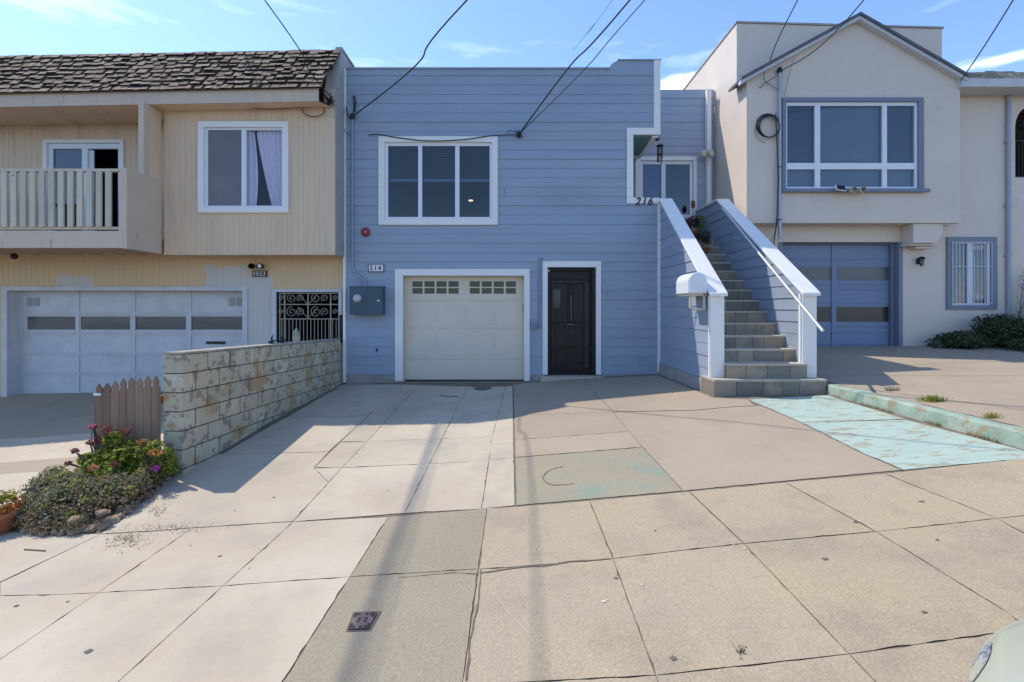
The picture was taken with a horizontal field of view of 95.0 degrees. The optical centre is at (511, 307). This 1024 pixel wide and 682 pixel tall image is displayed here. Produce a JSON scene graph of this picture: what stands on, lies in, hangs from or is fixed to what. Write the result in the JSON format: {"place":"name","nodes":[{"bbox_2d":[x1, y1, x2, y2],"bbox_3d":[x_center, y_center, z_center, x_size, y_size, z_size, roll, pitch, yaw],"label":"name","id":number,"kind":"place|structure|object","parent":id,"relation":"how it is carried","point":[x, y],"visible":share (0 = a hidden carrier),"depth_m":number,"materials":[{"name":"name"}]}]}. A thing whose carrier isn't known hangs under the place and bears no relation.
{"place":"outdoors","nodes":[
{"label":"outdoors","id":0,"kind":"place"},
{"bbox_2d":[0,391,163,504],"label":"driveway","id":1,"kind":"structure","parent":0,"point":[50,422],"depth_m":6.98,"materials":[{"name":"concrete"}]},
{"bbox_2d":[0,510,387,681],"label":"sidewalk","id":2,"kind":"structure","parent":0,"point":[259,631],"depth_m":2.89,"materials":[{"name":"concrete"}]},
{"bbox_2d":[101,384,514,533],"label":"driveway","id":3,"kind":"structure","parent":0,"point":[281,480],"depth_m":5.04,"materials":[{"name":"concrete"}]},
{"bbox_2d":[92,394,456,581],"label":"leaf litter","id":4,"kind":"object","parent":3,"relation":"on","point":[152,529],"visible":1,"depth_m":3.82,"materials":[{"name":"brown plant"}]},
{"bbox_2d":[474,386,491,388],"bbox_3d":[-0.538,1.481,8.664,0.340,0.002,0.340,0,0,0],"label":"drain cover","id":5,"kind":"object","parent":3,"relation":"on","point":[483,387],"visible":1,"depth_m":8.70,"materials":[{"name":"metal"}]},
{"bbox_2d":[0,341,1023,681],"bbox_3d":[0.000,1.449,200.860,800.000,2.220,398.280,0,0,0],"label":"ground","id":6,"kind":"structure","parent":0,"point":[470,383],"depth_m":3.89,"materials":[{"name":"grey concrete"}]},
{"bbox_2d":[0,489,25,534],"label":"terracotta pot","id":7,"kind":"object","parent":6,"relation":"on","point":[7,515],"visible":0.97,"depth_m":3.97,"materials":[{"name":"orange ceramic"}]},
{"bbox_2d":[14,476,171,535],"bbox_3d":[-4.070,1.801,4.403,1.361,0.265,1.194,0,0,0],"label":"planting bed","id":8,"kind":"object","parent":6,"relation":"on","point":[98,521],"visible":0.06,"depth_m":4.05,"materials":[{"name":"soil"}]},
{"bbox_2d":[19,523,33,534],"bbox_3d":[-4.087,1.873,3.967,0.111,0.098,0.097,0,0,30],"label":"rock","id":9,"kind":"object","parent":8,"relation":"on","point":[22,531],"visible":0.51,"depth_m":3.93,"materials":[{"name":"grey stone"}]},
{"bbox_2d":[29,525,49,534],"bbox_3d":[-3.954,1.861,3.941,0.115,0.096,0.125,0,0,0],"label":"rock","id":10,"kind":"object","parent":8,"relation":"on","point":[31,532],"visible":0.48,"depth_m":3.90,"materials":[{"name":"grey stone"}]},
{"bbox_2d":[38,529,50,536],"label":"rock","id":11,"kind":"object","parent":8,"relation":"on","point":[44,533],"visible":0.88,"depth_m":3.86,"materials":[{"name":"grey stone"}]},
{"bbox_2d":[40,515,54,525],"bbox_3d":[-3.884,1.773,3.920,0.098,0.083,0.101,0,0,32],"label":"rock","id":12,"kind":"object","parent":8,"relation":"on","point":[47,517],"visible":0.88,"depth_m":3.90,"materials":[{"name":"grey stone"}]},
{"bbox_2d":[50,528,60,535],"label":"rock","id":13,"kind":"object","parent":8,"relation":"on","point":[53,532],"visible":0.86,"depth_m":3.86,"materials":[{"name":"grey stone"}]},
{"bbox_2d":[56,528,67,535],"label":"rock","id":14,"kind":"object","parent":8,"relation":"on","point":[61,533],"visible":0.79,"depth_m":3.85,"materials":[{"name":"grey stone"}]},
{"bbox_2d":[66,529,78,535],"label":"rock","id":15,"kind":"object","parent":8,"relation":"on","point":[71,533],"visible":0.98,"depth_m":3.83,"materials":[{"name":"grey stone"}]},
{"bbox_2d":[67,515,82,525],"bbox_3d":[-3.625,1.764,3.890,0.090,0.080,0.100,0,0,0],"label":"rock","id":16,"kind":"object","parent":8,"relation":"on","point":[71,519],"visible":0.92,"depth_m":3.87,"materials":[{"name":"grey stone"}]},
{"bbox_2d":[78,524,88,533],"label":"rock","id":17,"kind":"object","parent":8,"relation":"on","point":[82,528],"visible":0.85,"depth_m":3.87,"materials":[{"name":"grey stone"}]},
{"bbox_2d":[84,525,96,532],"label":"rock","id":18,"kind":"object","parent":8,"relation":"on","point":[90,528],"visible":1,"depth_m":3.89,"materials":[{"name":"grey stone"}]},
{"bbox_2d":[87,424,95,473],"bbox_3d":[-4.211,1.491,4.699,0.075,0.649,0.062,0,0,0],"label":"flower","id":19,"kind":"object","parent":8,"relation":"on","point":[92,426],"visible":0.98,"depth_m":4.70,"materials":[{"name":"pink plant"}]},
{"bbox_2d":[88,464,98,476],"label":"flower","id":20,"kind":"object","parent":8,"relation":"on","point":[94,467],"visible":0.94,"depth_m":4.41,"materials":[{"name":"pink plant"}]},
{"bbox_2d":[12,459,180,535],"bbox_3d":[-3.910,1.690,4.543,1.083,0.404,1.485,0,0,0],"label":"ground cover","id":21,"kind":"object","parent":8,"relation":"on","point":[48,490],"visible":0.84,"depth_m":4.13,"materials":[{"name":"green plant"}]},
{"bbox_2d":[63,424,138,478],"bbox_3d":[-4.143,1.563,4.729,0.929,0.758,0.425,0,0,12],"label":"geranium shrub","id":22,"kind":"object","parent":8,"relation":"on","point":[115,448],"visible":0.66,"depth_m":4.69,"materials":[{"name":"green plant"}]},
{"bbox_2d":[95,509,110,516],"bbox_3d":[-3.475,1.743,3.984,0.127,0.054,0.099,0,0,0],"label":"rock","id":23,"kind":"object","parent":8,"relation":"on","point":[100,512],"visible":1,"depth_m":3.96,"materials":[{"name":"grey stone"}]},
{"bbox_2d":[98,522,110,530],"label":"rock","id":24,"kind":"object","parent":8,"relation":"on","point":[103,526],"visible":1,"depth_m":3.93,"materials":[{"name":"grey stone"}]},
{"bbox_2d":[104,515,120,524],"bbox_3d":[-3.443,1.829,4.037,0.118,0.077,0.120,0,0,-29],"label":"rock","id":25,"kind":"object","parent":8,"relation":"on","point":[114,519],"visible":0.83,"depth_m":4.01,"materials":[{"name":"grey stone"}]},
{"bbox_2d":[110,461,117,473],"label":"flower","id":26,"kind":"object","parent":8,"relation":"on","point":[114,463],"visible":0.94,"depth_m":4.39,"materials":[{"name":"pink plant"}]},
{"bbox_2d":[112,513,125,517],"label":"rock","id":27,"kind":"object","parent":8,"relation":"on","point":[122,515],"visible":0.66,"depth_m":4.09,"materials":[{"name":"grey stone"}]},
{"bbox_2d":[115,507,131,514],"bbox_3d":[-3.447,1.812,4.169,0.150,0.076,0.098,0,0,0],"label":"rock","id":28,"kind":"object","parent":8,"relation":"on","point":[128,510],"visible":0.79,"depth_m":4.15,"materials":[{"name":"grey stone"}]},
{"bbox_2d":[121,503,137,510],"bbox_3d":[-3.485,1.809,4.240,0.171,0.080,0.130,0,0,0],"label":"rock","id":29,"kind":"object","parent":8,"relation":"on","point":[134,506],"visible":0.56,"depth_m":4.24,"materials":[{"name":"grey stone"}]},
{"bbox_2d":[119,496,128,503],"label":"rock","id":30,"kind":"object","parent":29,"relation":"on","point":[126,500],"visible":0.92,"depth_m":4.19,"materials":[{"name":"grey stone"}]},
{"bbox_2d":[139,482,152,490],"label":"rock","id":31,"kind":"object","parent":8,"relation":"on","point":[150,486],"visible":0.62,"depth_m":4.46,"materials":[{"name":"grey stone"}]},
{"bbox_2d":[141,493,152,499],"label":"rock","id":32,"kind":"object","parent":8,"relation":"on","point":[148,497],"visible":0.77,"depth_m":4.43,"materials":[{"name":"grey stone"}]},
{"bbox_2d":[126,438,179,480],"bbox_3d":[-3.602,1.558,4.678,0.500,0.496,0.289,0,0,0],"label":"jade shrub","id":33,"kind":"object","parent":8,"relation":"on","point":[164,458],"visible":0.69,"depth_m":4.68,"materials":[{"name":"green plant"}]},
{"bbox_2d":[151,465,160,490],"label":"flower","id":34,"kind":"object","parent":8,"relation":"on","point":[156,468],"visible":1,"depth_m":4.56,"materials":[{"name":"purple plant"}]},
{"bbox_2d":[93,376,162,459],"bbox_3d":[-4.061,1.410,5.010,0.722,1.380,0.138,0,0,2],"label":"picket fence","id":35,"kind":"object","parent":6,"relation":"on","point":[137,410],"visible":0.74,"depth_m":4.95,"materials":[{"name":"brown wood"}]},
{"bbox_2d":[0,47,354,396],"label":"yellow house","id":36,"kind":"structure","parent":6,"relation":"on","point":[153,206],"depth_m":8.84,"materials":[{"name":"paint"}]},
{"bbox_2d":[10,253,17,258],"bbox_3d":[-9.439,-0.973,8.900,0.110,0.115,0.110,0,0,0],"label":"soffit lamp","id":37,"kind":"object","parent":36,"relation":"attached to","point":[13,255],"visible":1,"depth_m":8.87,"materials":[{"name":"black metal"}]},
{"bbox_2d":[42,139,124,230],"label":"sliding door","id":38,"kind":"structure","parent":36,"relation":"in","point":[57,153],"depth_m":9.36,"materials":[{"name":"white paint"}]},
{"bbox_2d":[21,291,241,393],"bbox_3d":[-7.655,0.731,9.540,4.650,2.138,0.049,0,0,0],"label":"garage door","id":39,"kind":"structure","parent":36,"relation":"in","point":[73,341],"depth_m":9.55,"materials":[{"name":"white paint"}]},
{"bbox_2d":[197,121,288,212],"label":"window","id":40,"kind":"structure","parent":36,"relation":"in","point":[243,166],"depth_m":8.77,"materials":[{"name":"white paint"}]},
{"bbox_2d":[248,263,263,268],"bbox_3d":[-5.002,-0.810,9.211,0.280,0.107,0.177,0,0,0],"label":"flood lamp","id":41,"kind":"object","parent":36,"relation":"attached to","point":[258,266],"visible":1,"depth_m":9.15,"materials":[{"name":"black metal"}]},
{"bbox_2d":[252,270,266,276],"bbox_3d":[-4.988,-0.669,9.280,0.282,0.127,0.035,0,0,0],"label":"number plaque","id":42,"kind":"object","parent":36,"relation":"attached to","point":[259,273],"visible":1,"depth_m":9.27,"materials":[{"name":"grey"}]},
{"bbox_2d":[249,107,309,109],"bbox_3d":[-4.272,-3.704,8.704,1.487,0.058,0.021,0,0,1],"label":"overhead wire","id":43,"kind":"object","parent":36,"relation":"attached to","point":[280,108],"visible":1,"depth_m":8.70,"materials":[{"name":"grey"}]},
{"bbox_2d":[278,293,338,342],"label":"passage gate","id":44,"kind":"structure","parent":36,"relation":"attached to","point":[308,316],"depth_m":9.34,"materials":[{"name":"black metal"}]},
{"bbox_2d":[322,93,334,104],"bbox_3d":[-3.392,-3.839,8.682,0.210,0.244,0.311,0,0,-33],"label":"wire bracket","id":45,"kind":"object","parent":36,"relation":"on","point":[329,102],"visible":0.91,"depth_m":8.67,"materials":[{"name":"grey metal"}]},
{"bbox_2d":[339,315,342,342],"bbox_3d":[-3.364,0.416,9.238,0.049,0.550,0.055,0,0,0],"label":"gate post","id":46,"kind":"object","parent":36,"relation":"attached to","point":[341,327],"visible":0.98,"depth_m":9.21,"materials":[{"name":"black metal"}]},
{"bbox_2d":[162,339,340,474],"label":"block wall","id":47,"kind":"structure","parent":6,"relation":"on","point":[217,400],"depth_m":5.82,"materials":[{"name":"stone block"},{"name":"mortar"}]},
{"bbox_2d":[268,335,275,343],"bbox_3d":[-3.546,0.471,6.936,0.106,0.133,0.074,0,0,-23],"label":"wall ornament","id":48,"kind":"object","parent":47,"relation":"on","point":[272,341],"depth_m":6.93,"materials":[{"name":"black metal"}]},
{"bbox_2d":[292,328,300,341],"bbox_3d":[-3.508,0.442,7.634,0.130,0.230,0.127,0,0,0],"label":"cactus pot","id":49,"kind":"object","parent":47,"relation":"on","point":[296,337],"visible":0.99,"depth_m":7.61,"materials":[{"name":"plant"}]},
{"bbox_2d":[343,59,714,383],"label":"blue house","id":50,"kind":"structure","parent":6,"relation":"on","point":[461,239],"depth_m":9.23,"materials":[{"name":"paint"}]},
{"bbox_2d":[346,95,365,285],"bbox_3d":[-3.043,-2.266,9.152,0.411,3.762,0.122,0,0,0],"label":"conduit mast","id":51,"kind":"object","parent":50,"relation":"attached to","point":[352,131],"visible":0.98,"depth_m":9.16,"materials":[{"name":"metal"}]},
{"bbox_2d":[354,0,467,115],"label":"overhead wire","id":52,"kind":"object","parent":51,"relation":"attached to","point":[438,31],"visible":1,"depth_m":7.79,"materials":[{"name":"grey"}]},
{"bbox_2d":[361,228,369,236],"bbox_3d":[-2.868,-1.479,9.173,0.176,0.176,0.074,0,0,0],"label":"alarm bell","id":53,"kind":"object","parent":50,"relation":"attached to","point":[365,232],"visible":1,"depth_m":9.16,"materials":[{"name":"red metal"}]},
{"bbox_2d":[349,286,384,314],"bbox_3d":[-2.805,-0.135,9.072,0.656,0.550,0.284,0,0,0],"label":"electric meter box","id":54,"kind":"object","parent":50,"relation":"attached to","point":[367,300],"visible":1,"depth_m":9.01,"materials":[{"name":"metal"}]},
{"bbox_2d":[368,264,383,271],"bbox_3d":[-2.664,-0.776,9.200,0.308,0.154,0.029,0,0,0],"label":"number plaque","id":55,"kind":"object","parent":50,"relation":"attached to","point":[375,267],"visible":1,"depth_m":9.19,"materials":[{"name":"white plastic"}]},
{"bbox_2d":[378,136,497,224],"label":"window","id":56,"kind":"structure","parent":50,"relation":"in","point":[420,182],"depth_m":9.36,"materials":[{"name":"glass"}]},
{"bbox_2d":[368,134,516,140],"bbox_3d":[-1.350,-3.322,9.175,2.922,0.150,0.029,0,0,0],"label":"overhead wire","id":57,"kind":"object","parent":50,"relation":"attached to","point":[442,140],"visible":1,"depth_m":9.17,"materials":[{"name":"grey"}]},
{"bbox_2d":[405,276,523,380],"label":"garage door","id":58,"kind":"structure","parent":50,"relation":"in","point":[458,328],"depth_m":9.38,"materials":[{"name":"beige paint"}]},
{"bbox_2d":[506,130,522,138],"bbox_3d":[0.056,-3.392,9.205,0.330,0.198,0.135,0,0,9],"label":"wire bracket","id":59,"kind":"object","parent":50,"relation":"attached to","point":[519,134],"visible":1,"depth_m":9.16,"materials":[{"name":"grey metal"}]},
{"bbox_2d":[531,258,543,328],"bbox_3d":[0.494,-0.278,9.169,0.247,1.395,0.089,0,0,0],"label":"doorbell pipe","id":60,"kind":"object","parent":50,"relation":"attached to","point":[532,324],"visible":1,"depth_m":9.17,"materials":[{"name":"blue metal"}]},
{"bbox_2d":[548,268,593,374],"bbox_3d":[1.175,0.280,9.400,0.951,2.154,0.180,0,0,0],"label":"door","id":61,"kind":"structure","parent":50,"relation":"in","point":[570,290],"depth_m":9.43,"materials":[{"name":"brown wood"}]},
{"bbox_2d":[635,197,652,204],"bbox_3d":[2.587,-2.085,9.185,0.346,0.146,0.016,0,0,0],"label":"house number","id":62,"kind":"object","parent":50,"relation":"attached to","point":[649,201],"visible":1,"depth_m":9.18,"materials":[{"name":"black metal"}]},
{"bbox_2d":[656,144,663,163],"bbox_3d":[2.994,-3.226,9.500,0.140,0.658,0.136,0,0,0],"label":"wind chime","id":63,"kind":"object","parent":50,"relation":"hanging from","point":[658,146],"visible":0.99,"depth_m":9.47,"materials":[{"name":"black metal"}]},
{"bbox_2d":[635,156,696,229],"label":"window","id":64,"kind":"structure","parent":50,"relation":"in","point":[675,178],"depth_m":11.04,"materials":[{"name":"glass"}]},
{"bbox_2d":[700,149,714,156],"bbox_3d":[4.447,-3.521,10.743,0.330,0.180,0.233,0,0,0],"label":"porch lamp","id":65,"kind":"object","parent":50,"relation":"attached to","point":[705,153],"visible":1,"depth_m":10.66,"materials":[{"name":"beige plastic"}]},
{"bbox_2d":[659,198,826,396],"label":"front staircase","id":66,"kind":"structure","parent":6,"relation":"on","point":[750,329],"depth_m":7.57,"materials":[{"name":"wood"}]},
{"bbox_2d":[676,272,706,309],"bbox_3d":[2.743,-0.241,7.179,0.285,0.562,0.522,0,0,0],"label":"mailbox","id":67,"kind":"object","parent":66,"relation":"attached to","point":[690,285],"visible":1,"depth_m":6.95,"materials":[{"name":"white plastic"}]},
{"bbox_2d":[689,273,706,292],"bbox_3d":[2.743,-0.367,6.925,0.265,0.291,0.014,0,0,0],"label":"door","id":68,"kind":"structure","parent":67,"relation":"in","point":[697,281],"depth_m":6.92,"materials":[{"name":"white plastic"}]},
{"bbox_2d":[685,215,700,237],"bbox_3d":[3.814,-1.719,10.079,0.458,0.537,0.361,0,0,0],"label":"potted coleus","id":69,"kind":"object","parent":66,"relation":"on","point":[691,224],"visible":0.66,"depth_m":10.00,"materials":[{"name":"plant"}]},
{"bbox_2d":[695,212,705,237],"bbox_3d":[4.104,-1.768,10.248,0.259,0.636,0.243,0,0,0],"label":"potted fern","id":70,"kind":"object","parent":66,"relation":"on","point":[699,224],"visible":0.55,"depth_m":10.23,"materials":[{"name":"green plant"}]},
{"bbox_2d":[694,229,711,253],"bbox_3d":[3.875,-1.330,9.511,0.342,0.521,0.312,0,0,-32],"label":"potted shrub","id":71,"kind":"object","parent":66,"relation":"on","point":[705,238],"visible":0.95,"depth_m":9.45,"materials":[{"name":"green plant"}]},
{"bbox_2d":[683,12,1023,345],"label":"cream house","id":72,"kind":"structure","parent":6,"relation":"on","point":[904,125],"depth_m":9.76,"materials":[{"name":"paint"}]},
{"bbox_2d":[755,113,779,142],"bbox_3d":[5.154,-3.612,9.440,0.501,0.602,0.069,0,0,0],"label":"cable coil","id":73,"kind":"object","parent":72,"relation":"attached to","point":[763,116],"visible":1,"depth_m":9.43,"materials":[{"name":"grey rubber"}]},
{"bbox_2d":[777,67,782,237],"bbox_3d":[5.391,-3.117,9.440,0.158,3.431,0.108,0,0,0],"label":"service mast","id":74,"kind":"object","parent":72,"relation":"attached to","point":[779,72],"visible":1,"depth_m":9.42,"materials":[{"name":"grey metal"}]},
{"bbox_2d":[771,113,778,244],"bbox_3d":[5.269,-2.578,9.435,0.173,2.638,0.046,0,0,22],"label":"drop cable","id":75,"kind":"object","parent":74,"relation":"attached to","point":[778,181],"visible":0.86,"depth_m":9.41,"materials":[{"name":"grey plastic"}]},
{"bbox_2d":[783,245,888,345],"bbox_3d":[6.916,-0.137,10.027,2.489,2.473,0.034,0,0,0],"label":"garage door","id":76,"kind":"structure","parent":72,"relation":"in","point":[857,292],"depth_m":10.03,"materials":[{"name":"blue paint"}]},
{"bbox_2d":[835,185,845,191],"bbox_3d":[6.538,-2.377,9.340,0.209,0.158,0.098,0,0,8],"label":"solar floodlight","id":77,"kind":"object","parent":72,"relation":"attached to","point":[840,188],"visible":1,"depth_m":9.32,"materials":[{"name":"white plastic"}]},
{"bbox_2d":[781,97,929,191],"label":"window","id":78,"kind":"structure","parent":72,"relation":"in","point":[876,144],"depth_m":9.59,"materials":[{"name":"blue glass"}]},
{"bbox_2d":[848,186,866,192],"bbox_3d":[6.864,-2.340,9.386,0.309,0.126,0.223,0,0,0],"label":"twin floodlight","id":79,"kind":"object","parent":72,"relation":"attached to","point":[854,189],"visible":1,"depth_m":9.32,"materials":[{"name":"beige plastic"}]},
{"bbox_2d":[916,256,924,266],"bbox_3d":[8.509,-0.955,9.764,0.140,0.210,0.168,0,0,0],"label":"wall sconce","id":80,"kind":"object","parent":72,"relation":"attached to","point":[918,260],"depth_m":9.79,"materials":[{"name":"black metal"}]},
{"bbox_2d":[946,237,997,308],"bbox_3d":[9.626,-0.720,9.892,1.053,1.515,0.197,0,0,0],"label":"window","id":81,"kind":"structure","parent":72,"relation":"in","point":[971,262],"depth_m":9.83,"materials":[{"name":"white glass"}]},
{"bbox_2d":[1003,94,1011,315],"bbox_3d":[10.372,-2.134,9.805,0.119,4.627,0.086,0,0,0],"label":"downpipe","id":82,"kind":"object","parent":72,"relation":"attached to","point":[1008,204],"visible":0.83,"depth_m":9.78,"materials":[{"name":"metal"}]},
{"bbox_2d":[1016,271,1023,337],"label":"climbing vine","id":83,"kind":"object","parent":72,"relation":"attached to","point":[1020,311],"visible":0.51,"depth_m":9.60,"materials":[{"name":"green plant"}]},
{"bbox_2d":[833,394,1001,442],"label":"dry grass","id":84,"kind":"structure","parent":6,"relation":"on","point":[933,423],"depth_m":4.87,"materials":[{"name":"brown plant"}]},
{"bbox_2d":[827,384,1023,448],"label":"garden kerb","id":85,"kind":"structure","parent":6,"relation":"on","point":[1010,435],"depth_m":4.91,"materials":[{"name":"green paint"}]},
{"bbox_2d":[969,313,1023,347],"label":"shrub","id":86,"kind":"object","parent":6,"relation":"on","point":[997,330],"visible":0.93,"depth_m":9.18,"materials":[{"name":"green plant"}]},
{"bbox_2d":[1000,336,1023,349],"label":"shrub","id":87,"kind":"object","parent":6,"relation":"on","point":[1016,343],"visible":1,"depth_m":8.80,"materials":[{"name":"green plant"}]},
{"bbox_2d":[0,0,1023,89],"label":"sky","id":88,"kind":"structure","parent":0,"point":[682,34],"materials":[{"name":"blue"}]},
{"bbox_2d":[283,459,1023,681],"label":"sidewalk","id":89,"kind":"structure","parent":0,"point":[692,610],"depth_m":2.63,"materials":[{"name":"concrete"}]},
{"bbox_2d":[346,611,381,631],"bbox_3d":[-0.815,1.713,2.572,0.164,0.016,0.166,0,0,0],"label":"utility cover","id":90,"kind":"object","parent":89,"relation":"on","point":[363,621],"visible":1,"depth_m":2.56,"materials":[{"name":"black metal"}]},
{"bbox_2d":[732,643,746,652],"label":"weed","id":91,"kind":"object","parent":89,"relation":"on","point":[741,650],"visible":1,"depth_m":2.14,"materials":[{"name":"grey plant"}]},
{"bbox_2d":[514,375,903,504],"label":"driveway","id":92,"kind":"structure","parent":0,"point":[748,442],"depth_m":4.96,"materials":[{"name":"concrete"}]},
{"bbox_2d":[749,395,1023,469],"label":"painted path","id":93,"kind":"structure","parent":0,"point":[902,444],"depth_m":4.64,"materials":[{"name":"green paint"}]},
{"bbox_2d":[817,345,1023,426],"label":"driveway","id":94,"kind":"structure","parent":0,"point":[980,377],"depth_m":6.97,"materials":[{"name":"concrete"}]},
{"bbox_2d":[884,386,899,390],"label":"weed","id":95,"kind":"object","parent":94,"relation":"on","point":[890,388],"visible":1,"depth_m":6.05,"materials":[{"name":"grey plant"}]},
{"bbox_2d":[915,394,952,401],"bbox_3d":[4.834,1.039,5.394,0.405,0.077,0.172,0,0,0],"label":"weed","id":96,"kind":"object","parent":94,"relation":"on","point":[935,398],"visible":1,"depth_m":5.38,"materials":[{"name":"green plant"}]},
{"bbox_2d":[924,329,989,349],"bbox_3d":[8.909,0.639,9.364,0.978,0.404,0.902,0,0,-27],"label":"shrub","id":97,"kind":"object","parent":94,"relation":"on","point":[961,339],"visible":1,"depth_m":9.21,"materials":[{"name":"green plant"}]},
{"bbox_2d":[977,412,1002,417],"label":"weed","id":98,"kind":"object","parent":94,"relation":"on","point":[990,416],"visible":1,"depth_m":4.62,"materials":[{"name":"green plant"}]},
{"bbox_2d":[967,619,1023,681],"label":"parked car","id":99,"kind":"object","parent":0,"point":[1000,657],"visible":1,"depth_m":1.27,"materials":[{"name":"beige paint"}]},
{"bbox_3d":[-6.610,-3.460,2.026,2.200,11.080,0.369,0,0,0],"label":"utility pole","id":100,"kind":"object","parent":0,"visible":0},
{"bbox_2d":[264,0,332,99],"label":"overhead wire","id":101,"kind":"object","parent":100,"relation":"attached to","point":[298,48],"visible":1,"depth_m":7.70,"materials":[{"name":"grey"}]},
{"bbox_3d":[5.300,-3.914,2.026,2.200,10.172,0.369,0,0,0],"label":"utility pole","id":102,"kind":"object","parent":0,"visible":0},
{"bbox_2d":[520,0,630,132],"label":"overhead wire","id":103,"kind":"object","parent":102,"relation":"attached to","point":[598,36],"visible":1,"depth_m":7.90,"materials":[{"name":"grey"}]},
{"bbox_2d":[524,0,644,128],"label":"overhead wire","id":104,"kind":"object","parent":102,"relation":"attached to","point":[590,62],"visible":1,"depth_m":7.57,"materials":[{"name":"grey"}]},
{"bbox_2d":[572,0,612,50],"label":"overhead wire","id":105,"kind":"object","parent":102,"relation":"attached to","point":[593,25],"visible":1,"depth_m":8.16,"materials":[{"name":"grey"}]},
{"bbox_2d":[770,0,797,60],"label":"overhead wire","id":106,"kind":"object","parent":102,"relation":"attached to","point":[782,30],"visible":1,"depth_m":9.02,"materials":[{"name":"grey"}]},
{"bbox_2d":[782,0,863,70],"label":"overhead wire","id":107,"kind":"object","parent":102,"relation":"attached to","point":[827,39],"visible":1,"depth_m":8.00,"materials":[{"name":"grey"}]},
{"bbox_2d":[960,0,1013,80],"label":"overhead wire","id":108,"kind":"object","parent":102,"relation":"attached to","point":[988,38],"visible":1,"depth_m":8.24,"materials":[{"name":"grey"}]}
]}

